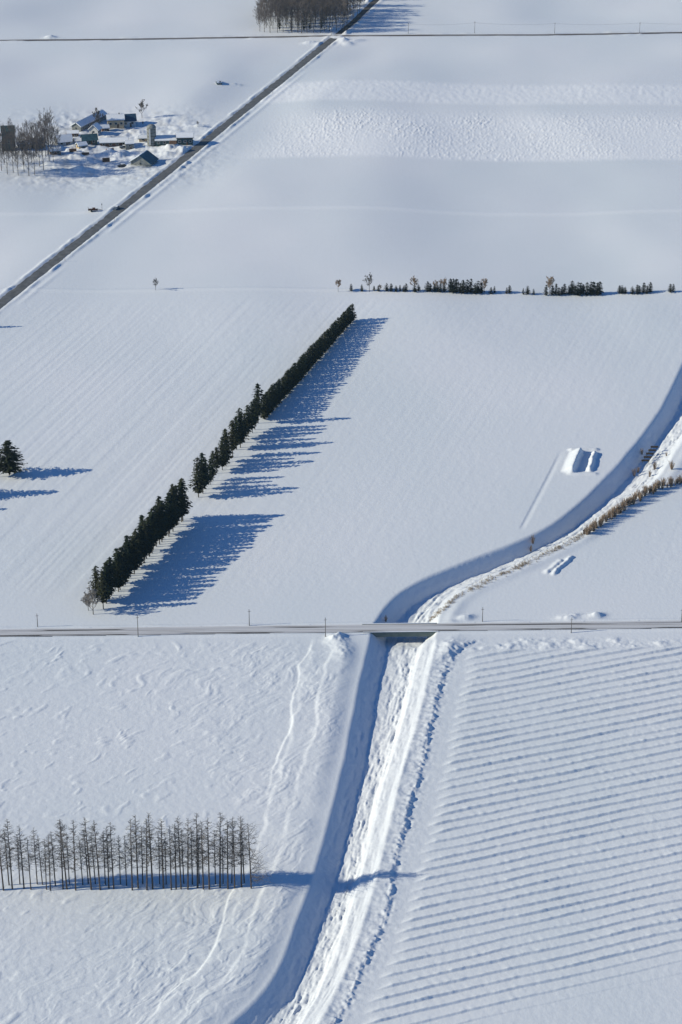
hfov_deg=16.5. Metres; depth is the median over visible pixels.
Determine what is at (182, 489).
conifer
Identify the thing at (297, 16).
forest tree
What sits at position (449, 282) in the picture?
young conifer
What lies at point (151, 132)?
silo
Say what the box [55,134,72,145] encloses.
shed
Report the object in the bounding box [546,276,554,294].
bare tree
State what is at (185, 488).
conifer
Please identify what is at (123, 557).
conifer
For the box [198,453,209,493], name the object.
conifer
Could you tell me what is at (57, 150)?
shed
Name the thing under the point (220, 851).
larch tree
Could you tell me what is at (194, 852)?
larch tree
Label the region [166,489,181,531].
conifer
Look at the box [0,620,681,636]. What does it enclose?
road
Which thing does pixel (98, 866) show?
larch tree
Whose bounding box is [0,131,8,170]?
forest tree
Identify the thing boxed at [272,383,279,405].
conifer
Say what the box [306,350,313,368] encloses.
conifer
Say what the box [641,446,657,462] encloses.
weir
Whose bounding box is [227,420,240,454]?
conifer
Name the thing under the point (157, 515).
conifer
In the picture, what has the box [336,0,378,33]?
road
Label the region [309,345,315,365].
conifer
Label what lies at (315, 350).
conifer
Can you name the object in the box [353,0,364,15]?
forest tree
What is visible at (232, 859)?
larch tree
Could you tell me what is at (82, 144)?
shed
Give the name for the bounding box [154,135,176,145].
shed
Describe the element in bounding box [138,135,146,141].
shed
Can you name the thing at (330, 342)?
conifer
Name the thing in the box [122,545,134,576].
conifer
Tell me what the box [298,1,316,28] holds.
forest tree
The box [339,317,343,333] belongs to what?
conifer
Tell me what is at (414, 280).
bare tree
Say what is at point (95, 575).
conifer
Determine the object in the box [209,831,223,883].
larch tree
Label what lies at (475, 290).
young conifer
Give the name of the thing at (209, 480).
conifer
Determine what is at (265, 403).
conifer
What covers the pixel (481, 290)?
young conifer
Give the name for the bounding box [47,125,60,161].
forest tree
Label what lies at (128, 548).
conifer
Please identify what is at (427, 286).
young conifer
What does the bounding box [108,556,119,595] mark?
conifer
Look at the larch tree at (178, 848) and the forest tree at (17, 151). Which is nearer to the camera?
the larch tree at (178, 848)
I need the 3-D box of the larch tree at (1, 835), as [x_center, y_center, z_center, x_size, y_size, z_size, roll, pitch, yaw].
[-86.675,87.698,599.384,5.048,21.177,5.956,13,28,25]
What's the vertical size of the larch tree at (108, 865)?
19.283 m
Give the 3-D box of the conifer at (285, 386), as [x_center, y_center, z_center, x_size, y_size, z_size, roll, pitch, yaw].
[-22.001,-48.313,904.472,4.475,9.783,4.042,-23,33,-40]
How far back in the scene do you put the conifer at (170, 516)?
789.42 m
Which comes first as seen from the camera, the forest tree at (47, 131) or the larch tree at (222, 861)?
the larch tree at (222, 861)
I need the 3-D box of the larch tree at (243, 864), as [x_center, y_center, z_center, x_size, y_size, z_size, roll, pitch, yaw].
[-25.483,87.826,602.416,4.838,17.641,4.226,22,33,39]
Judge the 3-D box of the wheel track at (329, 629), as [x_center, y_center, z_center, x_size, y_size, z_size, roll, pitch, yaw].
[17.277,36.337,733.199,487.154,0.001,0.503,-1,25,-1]
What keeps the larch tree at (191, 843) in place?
on the snow ground at (476, 826)
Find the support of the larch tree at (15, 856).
on the snow ground at (476, 826)
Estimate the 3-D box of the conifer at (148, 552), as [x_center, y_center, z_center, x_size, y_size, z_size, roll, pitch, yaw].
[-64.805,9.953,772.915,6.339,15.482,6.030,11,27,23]
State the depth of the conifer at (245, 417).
866.63 m
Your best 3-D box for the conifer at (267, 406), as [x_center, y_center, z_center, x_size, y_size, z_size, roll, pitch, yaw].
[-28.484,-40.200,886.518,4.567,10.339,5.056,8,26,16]
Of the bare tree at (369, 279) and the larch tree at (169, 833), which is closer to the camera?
the larch tree at (169, 833)
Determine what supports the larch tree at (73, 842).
on the snow ground at (476, 826)
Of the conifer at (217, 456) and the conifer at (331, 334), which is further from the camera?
the conifer at (331, 334)
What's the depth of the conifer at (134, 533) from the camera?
766.59 m
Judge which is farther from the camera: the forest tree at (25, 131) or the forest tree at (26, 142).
the forest tree at (25, 131)
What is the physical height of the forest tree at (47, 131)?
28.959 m
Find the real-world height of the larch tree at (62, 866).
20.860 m
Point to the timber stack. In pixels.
(105, 159)
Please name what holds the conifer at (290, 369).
on the snow ground at (476, 826)
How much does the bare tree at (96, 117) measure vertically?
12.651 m
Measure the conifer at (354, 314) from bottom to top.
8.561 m
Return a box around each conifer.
[0,440,27,474]
[87,566,100,600]
[96,570,110,608]
[98,562,116,595]
[98,565,112,603]
[105,560,118,591]
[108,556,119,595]
[112,552,129,591]
[113,551,129,589]
[116,547,131,586]
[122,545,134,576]
[123,535,134,563]
[123,540,135,570]
[129,536,144,573]
[131,531,145,562]
[132,529,146,558]
[135,515,144,528]
[137,525,150,565]
[138,522,152,561]
[144,520,153,557]
[145,517,157,556]
[147,507,161,549]
[148,511,161,552]
[153,505,163,546]
[156,505,168,544]
[157,500,171,539]
[159,501,170,541]
[163,492,178,533]
[164,495,175,536]
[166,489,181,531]
[169,487,182,518]
[173,485,184,517]
[177,477,192,520]
[177,481,189,521]
[187,457,208,496]
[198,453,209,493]
[202,459,211,486]
[207,459,215,484]
[209,451,218,474]
[214,447,221,468]
[218,437,229,469]
[219,429,234,465]
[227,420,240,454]
[232,416,243,449]
[234,408,249,447]
[240,411,247,434]
[243,413,251,438]
[244,404,252,431]
[248,401,257,432]
[250,399,261,423]
[251,382,264,422]
[260,394,270,418]
[262,392,272,412]
[262,394,270,415]
[267,385,277,407]
[268,388,275,410]
[270,386,277,410]
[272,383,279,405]
[274,379,285,397]
[275,382,281,403]
[277,382,283,401]
[280,377,287,398]
[282,376,289,395]
[284,372,291,393]
[286,369,293,388]
[289,368,295,387]
[291,366,297,387]
[293,363,300,384]
[296,359,304,378]
[297,362,304,381]
[299,356,305,374]
[301,354,307,373]
[303,353,309,370]
[304,352,311,370]
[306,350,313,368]
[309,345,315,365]
[309,345,317,362]
[312,342,319,362]
[315,340,322,357]
[317,338,323,355]
[320,335,327,352]
[322,332,329,351]
[325,330,333,347]
[328,326,335,343]
[331,324,336,342]
[333,321,339,336]
[336,317,341,334]
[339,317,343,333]
[340,314,345,330]
[346,308,351,324]
[351,303,356,320]
[424,281,429,291]
[446,278,452,291]
[448,279,457,292]
[453,279,459,292]
[460,280,466,292]
[464,279,470,292]
[468,279,473,292]
[471,283,478,293]
[476,281,481,292]
[479,282,484,292]
[550,285,555,294]
[566,281,574,294]
[574,282,581,295]
[584,282,589,294]
[590,282,595,294]
[594,282,600,295]
[641,283,645,292]
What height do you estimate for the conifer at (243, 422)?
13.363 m
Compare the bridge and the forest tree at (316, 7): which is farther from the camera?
the forest tree at (316, 7)
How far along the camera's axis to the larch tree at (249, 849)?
599.15 m
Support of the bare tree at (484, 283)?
on the snow ground at (476, 826)
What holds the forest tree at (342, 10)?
on the snow ground at (476, 826)
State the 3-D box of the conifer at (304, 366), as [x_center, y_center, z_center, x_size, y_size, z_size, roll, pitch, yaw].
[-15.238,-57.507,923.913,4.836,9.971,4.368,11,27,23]
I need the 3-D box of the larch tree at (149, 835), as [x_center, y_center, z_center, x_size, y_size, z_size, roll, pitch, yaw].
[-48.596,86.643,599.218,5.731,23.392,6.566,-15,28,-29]
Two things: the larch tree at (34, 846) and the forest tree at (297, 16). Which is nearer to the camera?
the larch tree at (34, 846)
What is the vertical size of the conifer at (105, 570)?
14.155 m
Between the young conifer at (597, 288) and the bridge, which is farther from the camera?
the young conifer at (597, 288)
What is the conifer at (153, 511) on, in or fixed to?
on the snow ground at (476, 826)
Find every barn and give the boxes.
[70,109,107,131]
[129,150,158,166]
[176,132,193,144]
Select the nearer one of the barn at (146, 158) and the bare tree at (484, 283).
the bare tree at (484, 283)
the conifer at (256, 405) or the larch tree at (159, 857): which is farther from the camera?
the conifer at (256, 405)
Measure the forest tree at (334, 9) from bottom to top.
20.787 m
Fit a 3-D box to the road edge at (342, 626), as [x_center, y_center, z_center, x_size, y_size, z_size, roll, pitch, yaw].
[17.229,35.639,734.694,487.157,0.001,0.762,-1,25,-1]
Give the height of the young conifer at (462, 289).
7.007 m
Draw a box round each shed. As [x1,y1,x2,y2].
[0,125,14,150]
[49,147,61,154]
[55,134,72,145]
[66,130,78,136]
[75,141,87,148]
[99,137,127,146]
[101,124,109,130]
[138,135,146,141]
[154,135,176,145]
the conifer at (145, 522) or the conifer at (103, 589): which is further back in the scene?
the conifer at (145, 522)
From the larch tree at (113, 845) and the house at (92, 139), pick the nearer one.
the larch tree at (113, 845)
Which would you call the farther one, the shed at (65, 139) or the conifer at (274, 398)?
the shed at (65, 139)
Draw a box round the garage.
[124,140,134,149]
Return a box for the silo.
[146,124,155,145]
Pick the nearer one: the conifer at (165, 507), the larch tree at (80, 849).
the larch tree at (80, 849)
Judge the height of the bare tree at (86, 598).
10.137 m
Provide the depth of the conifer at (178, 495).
797.32 m
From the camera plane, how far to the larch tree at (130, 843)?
598.71 m
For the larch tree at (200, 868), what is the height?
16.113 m
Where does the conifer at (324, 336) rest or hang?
on the snow ground at (476, 826)
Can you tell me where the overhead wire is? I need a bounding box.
[334,23,652,27]
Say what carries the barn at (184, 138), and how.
on the snow ground at (476, 826)
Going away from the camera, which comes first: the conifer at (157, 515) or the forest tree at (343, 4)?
the conifer at (157, 515)
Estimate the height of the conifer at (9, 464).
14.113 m
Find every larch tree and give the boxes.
[0,829,13,890]
[0,832,13,884]
[1,819,19,888]
[11,826,29,888]
[11,834,24,883]
[22,837,34,889]
[29,830,41,883]
[35,836,43,884]
[35,839,50,889]
[40,835,55,890]
[46,831,58,885]
[51,818,72,889]
[51,821,70,888]
[59,820,84,890]
[63,835,72,883]
[73,818,95,889]
[77,832,94,883]
[77,836,85,884]
[84,835,99,883]
[89,822,106,889]
[97,831,110,884]
[99,827,115,888]
[101,822,125,888]
[113,836,124,883]
[117,836,132,885]
[121,820,140,890]
[129,816,145,888]
[134,828,148,883]
[139,818,153,889]
[141,813,159,889]
[153,819,173,888]
[153,834,168,883]
[159,834,172,883]
[162,826,178,889]
[167,823,181,889]
[170,816,188,888]
[177,818,196,889]
[177,829,186,883]
[184,829,195,884]
[187,813,206,887]
[191,820,212,889]
[194,835,204,883]
[198,817,217,889]
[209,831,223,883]
[212,812,230,887]
[216,821,238,888]
[217,835,228,883]
[224,818,242,888]
[225,833,237,882]
[234,815,249,886]
[235,827,249,882]
[241,822,271,888]
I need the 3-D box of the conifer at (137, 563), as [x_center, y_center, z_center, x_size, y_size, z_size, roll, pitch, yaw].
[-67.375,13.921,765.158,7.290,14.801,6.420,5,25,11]
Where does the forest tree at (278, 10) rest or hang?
on the snow ground at (476, 826)
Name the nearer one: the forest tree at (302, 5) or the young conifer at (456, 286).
the young conifer at (456, 286)
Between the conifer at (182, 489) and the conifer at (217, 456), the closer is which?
the conifer at (182, 489)
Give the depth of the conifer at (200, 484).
818.76 m
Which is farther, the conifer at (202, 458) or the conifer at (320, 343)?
the conifer at (320, 343)
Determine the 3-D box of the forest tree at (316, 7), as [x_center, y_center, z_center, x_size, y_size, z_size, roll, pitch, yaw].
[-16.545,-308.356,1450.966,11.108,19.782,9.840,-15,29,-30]
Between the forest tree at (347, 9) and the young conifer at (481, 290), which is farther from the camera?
the forest tree at (347, 9)
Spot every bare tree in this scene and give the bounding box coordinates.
[81,592,89,610]
[83,587,100,614]
[91,108,102,121]
[135,99,147,112]
[362,274,371,291]
[410,275,417,285]
[439,278,446,291]
[481,278,487,292]
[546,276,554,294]
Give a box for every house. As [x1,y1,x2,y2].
[80,131,97,144]
[88,122,101,135]
[106,113,124,128]
[124,113,136,126]
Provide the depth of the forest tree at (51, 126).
1198.22 m
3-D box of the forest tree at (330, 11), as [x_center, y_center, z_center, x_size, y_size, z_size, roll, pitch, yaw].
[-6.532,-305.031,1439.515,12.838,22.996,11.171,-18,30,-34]
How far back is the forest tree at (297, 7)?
1444.80 m
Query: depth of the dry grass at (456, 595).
766.65 m
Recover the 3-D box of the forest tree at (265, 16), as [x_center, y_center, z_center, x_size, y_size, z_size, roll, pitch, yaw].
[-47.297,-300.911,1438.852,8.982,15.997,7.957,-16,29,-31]
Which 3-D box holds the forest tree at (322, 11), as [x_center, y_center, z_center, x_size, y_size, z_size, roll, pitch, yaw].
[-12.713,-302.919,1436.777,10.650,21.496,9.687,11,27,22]
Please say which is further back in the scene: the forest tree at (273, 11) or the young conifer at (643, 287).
the forest tree at (273, 11)
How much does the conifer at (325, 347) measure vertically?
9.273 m
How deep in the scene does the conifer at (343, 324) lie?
966.88 m
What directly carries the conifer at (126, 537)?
on the snow ground at (476, 826)
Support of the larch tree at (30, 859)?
on the snow ground at (476, 826)
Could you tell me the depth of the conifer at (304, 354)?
925.29 m
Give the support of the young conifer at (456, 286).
on the snow ground at (476, 826)
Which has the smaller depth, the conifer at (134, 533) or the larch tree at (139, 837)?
the larch tree at (139, 837)
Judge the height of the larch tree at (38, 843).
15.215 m
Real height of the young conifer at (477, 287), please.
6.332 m
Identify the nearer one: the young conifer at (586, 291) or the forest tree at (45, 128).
the young conifer at (586, 291)
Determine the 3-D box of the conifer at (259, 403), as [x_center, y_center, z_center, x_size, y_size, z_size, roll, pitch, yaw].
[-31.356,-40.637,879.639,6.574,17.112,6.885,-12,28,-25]
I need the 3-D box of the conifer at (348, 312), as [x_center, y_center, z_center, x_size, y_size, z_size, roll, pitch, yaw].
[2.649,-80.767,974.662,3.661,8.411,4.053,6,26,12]
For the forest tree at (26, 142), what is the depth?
1164.08 m
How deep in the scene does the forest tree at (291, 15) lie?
1436.79 m
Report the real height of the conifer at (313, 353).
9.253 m
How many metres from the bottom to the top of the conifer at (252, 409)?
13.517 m
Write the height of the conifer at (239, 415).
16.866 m
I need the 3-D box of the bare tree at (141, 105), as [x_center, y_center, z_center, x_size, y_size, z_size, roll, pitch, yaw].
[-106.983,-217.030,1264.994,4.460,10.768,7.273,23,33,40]
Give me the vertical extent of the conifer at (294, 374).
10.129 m
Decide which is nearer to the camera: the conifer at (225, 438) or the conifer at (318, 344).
the conifer at (225, 438)
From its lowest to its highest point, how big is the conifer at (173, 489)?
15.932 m
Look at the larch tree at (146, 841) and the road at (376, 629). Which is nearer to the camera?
the larch tree at (146, 841)
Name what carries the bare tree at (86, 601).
on the snow ground at (476, 826)
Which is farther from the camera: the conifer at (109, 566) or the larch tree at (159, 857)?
the conifer at (109, 566)
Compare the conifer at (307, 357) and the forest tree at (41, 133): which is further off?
the forest tree at (41, 133)
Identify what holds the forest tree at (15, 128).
on the snow ground at (476, 826)
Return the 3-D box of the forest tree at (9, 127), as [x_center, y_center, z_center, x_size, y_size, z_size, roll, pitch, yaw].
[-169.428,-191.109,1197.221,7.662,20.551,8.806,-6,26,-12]
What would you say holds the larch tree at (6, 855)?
on the snow ground at (476, 826)
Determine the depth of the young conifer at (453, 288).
1012.97 m
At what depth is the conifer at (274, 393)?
892.35 m
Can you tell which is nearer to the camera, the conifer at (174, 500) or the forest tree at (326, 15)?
the conifer at (174, 500)
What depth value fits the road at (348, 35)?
1434.73 m
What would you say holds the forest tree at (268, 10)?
on the snow ground at (476, 826)
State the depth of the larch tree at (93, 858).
602.86 m
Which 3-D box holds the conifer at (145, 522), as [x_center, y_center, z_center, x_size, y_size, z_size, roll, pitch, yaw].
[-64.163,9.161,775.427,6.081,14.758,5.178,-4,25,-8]
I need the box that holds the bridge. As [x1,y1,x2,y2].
[362,623,437,636]
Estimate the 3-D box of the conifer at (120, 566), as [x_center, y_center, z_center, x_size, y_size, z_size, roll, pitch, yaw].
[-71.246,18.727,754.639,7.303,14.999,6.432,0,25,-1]
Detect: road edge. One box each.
[0,622,681,631]
[0,627,681,635]
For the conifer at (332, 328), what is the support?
on the snow ground at (476, 826)
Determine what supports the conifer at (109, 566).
on the snow ground at (476, 826)
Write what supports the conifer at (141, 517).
on the snow ground at (476, 826)
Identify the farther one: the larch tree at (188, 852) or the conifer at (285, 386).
the conifer at (285, 386)
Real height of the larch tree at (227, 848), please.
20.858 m
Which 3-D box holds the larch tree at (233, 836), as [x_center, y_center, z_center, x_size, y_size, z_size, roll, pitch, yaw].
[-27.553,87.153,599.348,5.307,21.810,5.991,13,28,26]
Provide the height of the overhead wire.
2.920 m
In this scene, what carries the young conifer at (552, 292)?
on the snow ground at (476, 826)
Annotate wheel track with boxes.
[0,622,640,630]
[0,625,652,633]
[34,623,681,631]
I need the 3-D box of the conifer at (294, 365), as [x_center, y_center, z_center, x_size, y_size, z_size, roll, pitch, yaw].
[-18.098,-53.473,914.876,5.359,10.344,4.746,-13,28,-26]
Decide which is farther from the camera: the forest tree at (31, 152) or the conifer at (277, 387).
the forest tree at (31, 152)
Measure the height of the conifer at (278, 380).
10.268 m
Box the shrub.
[584,525,590,534]
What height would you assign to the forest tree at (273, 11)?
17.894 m
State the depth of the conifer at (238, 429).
856.18 m
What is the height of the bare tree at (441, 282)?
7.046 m
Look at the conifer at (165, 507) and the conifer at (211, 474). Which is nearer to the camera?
the conifer at (165, 507)
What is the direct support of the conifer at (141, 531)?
on the snow ground at (476, 826)
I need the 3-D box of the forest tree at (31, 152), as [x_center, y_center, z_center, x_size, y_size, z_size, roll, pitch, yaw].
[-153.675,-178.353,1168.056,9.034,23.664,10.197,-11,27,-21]
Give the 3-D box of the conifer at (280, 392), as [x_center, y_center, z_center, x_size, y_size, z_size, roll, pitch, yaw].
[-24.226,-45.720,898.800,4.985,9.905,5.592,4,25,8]
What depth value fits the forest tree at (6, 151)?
1166.78 m
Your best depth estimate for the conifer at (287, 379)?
905.34 m
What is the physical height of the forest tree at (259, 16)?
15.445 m
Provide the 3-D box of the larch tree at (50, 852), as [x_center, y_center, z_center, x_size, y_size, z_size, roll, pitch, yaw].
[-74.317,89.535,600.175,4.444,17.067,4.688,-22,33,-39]
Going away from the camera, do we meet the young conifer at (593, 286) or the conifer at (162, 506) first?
the conifer at (162, 506)
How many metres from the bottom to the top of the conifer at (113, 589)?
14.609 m
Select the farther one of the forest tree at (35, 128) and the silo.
the silo
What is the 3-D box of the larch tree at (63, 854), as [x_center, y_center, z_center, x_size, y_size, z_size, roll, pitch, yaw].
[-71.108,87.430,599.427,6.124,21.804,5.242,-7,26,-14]
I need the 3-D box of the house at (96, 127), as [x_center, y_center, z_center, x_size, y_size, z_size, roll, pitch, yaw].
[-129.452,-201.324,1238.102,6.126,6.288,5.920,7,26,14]
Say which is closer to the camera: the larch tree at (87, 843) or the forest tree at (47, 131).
the larch tree at (87, 843)
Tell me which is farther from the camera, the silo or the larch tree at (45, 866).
the silo
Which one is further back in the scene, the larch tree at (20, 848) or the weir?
the weir
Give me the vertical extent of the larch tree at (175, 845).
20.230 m
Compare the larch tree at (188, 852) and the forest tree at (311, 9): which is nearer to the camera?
the larch tree at (188, 852)
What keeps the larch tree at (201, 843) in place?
on the snow ground at (476, 826)
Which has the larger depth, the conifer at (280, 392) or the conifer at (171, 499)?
the conifer at (280, 392)
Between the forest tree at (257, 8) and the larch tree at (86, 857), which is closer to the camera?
the larch tree at (86, 857)
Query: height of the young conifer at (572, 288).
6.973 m
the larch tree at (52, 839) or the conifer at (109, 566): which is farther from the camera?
the conifer at (109, 566)
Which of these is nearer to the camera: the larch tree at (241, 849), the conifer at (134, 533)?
the larch tree at (241, 849)
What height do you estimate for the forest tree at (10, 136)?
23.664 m
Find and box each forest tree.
[0,125,8,162]
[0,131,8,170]
[0,132,14,173]
[2,117,14,142]
[3,127,18,171]
[8,134,21,167]
[9,124,20,151]
[14,123,28,157]
[18,128,36,173]
[18,131,29,166]
[21,123,29,139]
[24,119,38,162]
[25,131,41,174]
[29,118,52,169]
[29,120,44,165]
[38,113,54,155]
[39,107,58,160]
[43,115,57,146]
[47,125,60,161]
[252,2,260,17]
[255,7,264,25]
[260,7,271,31]
[262,0,280,25]
[265,2,280,24]
[272,1,284,32]
[275,3,289,27]
[283,0,291,27]
[285,2,294,32]
[291,0,310,18]
[293,5,305,32]
[294,0,308,32]
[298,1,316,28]
[307,0,319,18]
[307,0,320,27]
[308,6,317,32]
[313,0,326,32]
[317,3,329,30]
[324,0,337,30]
[329,0,341,29]
[334,0,354,31]
[336,0,346,26]
[339,0,354,18]
[348,0,359,13]
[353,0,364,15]
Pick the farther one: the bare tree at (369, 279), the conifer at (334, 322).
the bare tree at (369, 279)
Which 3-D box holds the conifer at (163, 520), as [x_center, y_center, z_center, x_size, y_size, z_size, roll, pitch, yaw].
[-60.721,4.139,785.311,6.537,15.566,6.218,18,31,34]
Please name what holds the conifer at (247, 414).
on the snow ground at (476, 826)
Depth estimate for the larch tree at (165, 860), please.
603.02 m
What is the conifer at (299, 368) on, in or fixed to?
on the snow ground at (476, 826)
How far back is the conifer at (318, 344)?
939.90 m
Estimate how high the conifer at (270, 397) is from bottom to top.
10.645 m
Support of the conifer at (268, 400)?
on the snow ground at (476, 826)
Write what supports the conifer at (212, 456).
on the snow ground at (476, 826)
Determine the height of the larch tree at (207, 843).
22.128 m
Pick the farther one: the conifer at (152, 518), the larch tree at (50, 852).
the conifer at (152, 518)
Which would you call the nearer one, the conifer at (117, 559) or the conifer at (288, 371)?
the conifer at (117, 559)
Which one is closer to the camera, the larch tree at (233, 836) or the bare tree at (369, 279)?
the larch tree at (233, 836)
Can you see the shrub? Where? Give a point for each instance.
(587, 531)
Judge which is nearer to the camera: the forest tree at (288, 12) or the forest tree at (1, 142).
the forest tree at (1, 142)
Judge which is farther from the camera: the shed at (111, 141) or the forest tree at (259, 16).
the forest tree at (259, 16)
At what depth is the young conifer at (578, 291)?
1013.73 m
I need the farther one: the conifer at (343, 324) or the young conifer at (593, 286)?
the young conifer at (593, 286)
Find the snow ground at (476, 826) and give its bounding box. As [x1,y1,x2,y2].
[0,0,681,1023]
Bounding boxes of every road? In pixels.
[0,32,681,40]
[0,38,336,307]
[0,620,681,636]
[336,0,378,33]
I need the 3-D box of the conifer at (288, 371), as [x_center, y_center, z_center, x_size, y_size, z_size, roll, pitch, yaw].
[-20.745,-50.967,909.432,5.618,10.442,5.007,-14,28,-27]
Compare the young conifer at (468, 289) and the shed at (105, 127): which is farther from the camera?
the shed at (105, 127)
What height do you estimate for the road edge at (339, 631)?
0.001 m
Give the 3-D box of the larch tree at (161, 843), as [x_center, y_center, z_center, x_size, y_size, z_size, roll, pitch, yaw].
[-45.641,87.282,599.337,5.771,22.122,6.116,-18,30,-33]
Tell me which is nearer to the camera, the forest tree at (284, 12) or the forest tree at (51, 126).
the forest tree at (51, 126)
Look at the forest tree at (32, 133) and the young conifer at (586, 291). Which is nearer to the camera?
the young conifer at (586, 291)
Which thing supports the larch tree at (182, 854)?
on the snow ground at (476, 826)
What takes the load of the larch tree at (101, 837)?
on the snow ground at (476, 826)
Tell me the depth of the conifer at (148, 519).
775.15 m
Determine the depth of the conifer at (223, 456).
840.44 m
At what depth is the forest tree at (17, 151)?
1165.04 m
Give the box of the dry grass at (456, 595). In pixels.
[429,532,585,620]
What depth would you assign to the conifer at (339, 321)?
963.04 m
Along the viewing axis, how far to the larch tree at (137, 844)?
598.85 m
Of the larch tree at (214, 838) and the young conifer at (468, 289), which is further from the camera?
the young conifer at (468, 289)
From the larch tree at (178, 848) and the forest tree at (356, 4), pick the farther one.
the forest tree at (356, 4)
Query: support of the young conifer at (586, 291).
on the snow ground at (476, 826)
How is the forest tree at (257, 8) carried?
on the snow ground at (476, 826)
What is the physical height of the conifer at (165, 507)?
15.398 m
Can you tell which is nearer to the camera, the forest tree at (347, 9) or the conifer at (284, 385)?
the conifer at (284, 385)
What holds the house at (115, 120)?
on the snow ground at (476, 826)
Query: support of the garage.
on the snow ground at (476, 826)
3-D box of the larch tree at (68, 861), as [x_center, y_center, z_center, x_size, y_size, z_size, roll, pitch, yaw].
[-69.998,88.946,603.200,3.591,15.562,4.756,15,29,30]
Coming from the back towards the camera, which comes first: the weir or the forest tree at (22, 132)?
the forest tree at (22, 132)
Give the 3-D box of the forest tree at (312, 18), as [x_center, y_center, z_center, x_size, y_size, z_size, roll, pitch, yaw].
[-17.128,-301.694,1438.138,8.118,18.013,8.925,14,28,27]
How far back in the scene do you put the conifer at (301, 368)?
919.38 m
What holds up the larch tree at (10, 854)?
on the snow ground at (476, 826)
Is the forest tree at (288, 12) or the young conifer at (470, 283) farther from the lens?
the forest tree at (288, 12)
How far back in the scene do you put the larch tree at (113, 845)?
598.67 m
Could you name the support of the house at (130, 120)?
on the snow ground at (476, 826)
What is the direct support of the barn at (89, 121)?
on the snow ground at (476, 826)
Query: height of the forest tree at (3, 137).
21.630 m
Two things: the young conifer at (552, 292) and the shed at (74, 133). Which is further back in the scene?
the shed at (74, 133)
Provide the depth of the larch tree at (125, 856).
601.63 m
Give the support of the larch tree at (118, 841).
on the snow ground at (476, 826)
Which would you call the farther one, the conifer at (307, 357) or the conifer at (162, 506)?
the conifer at (307, 357)
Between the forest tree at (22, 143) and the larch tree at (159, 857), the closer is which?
the larch tree at (159, 857)
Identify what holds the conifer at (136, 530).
on the snow ground at (476, 826)
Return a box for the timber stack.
[102,158,109,161]
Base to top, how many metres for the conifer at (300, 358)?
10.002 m

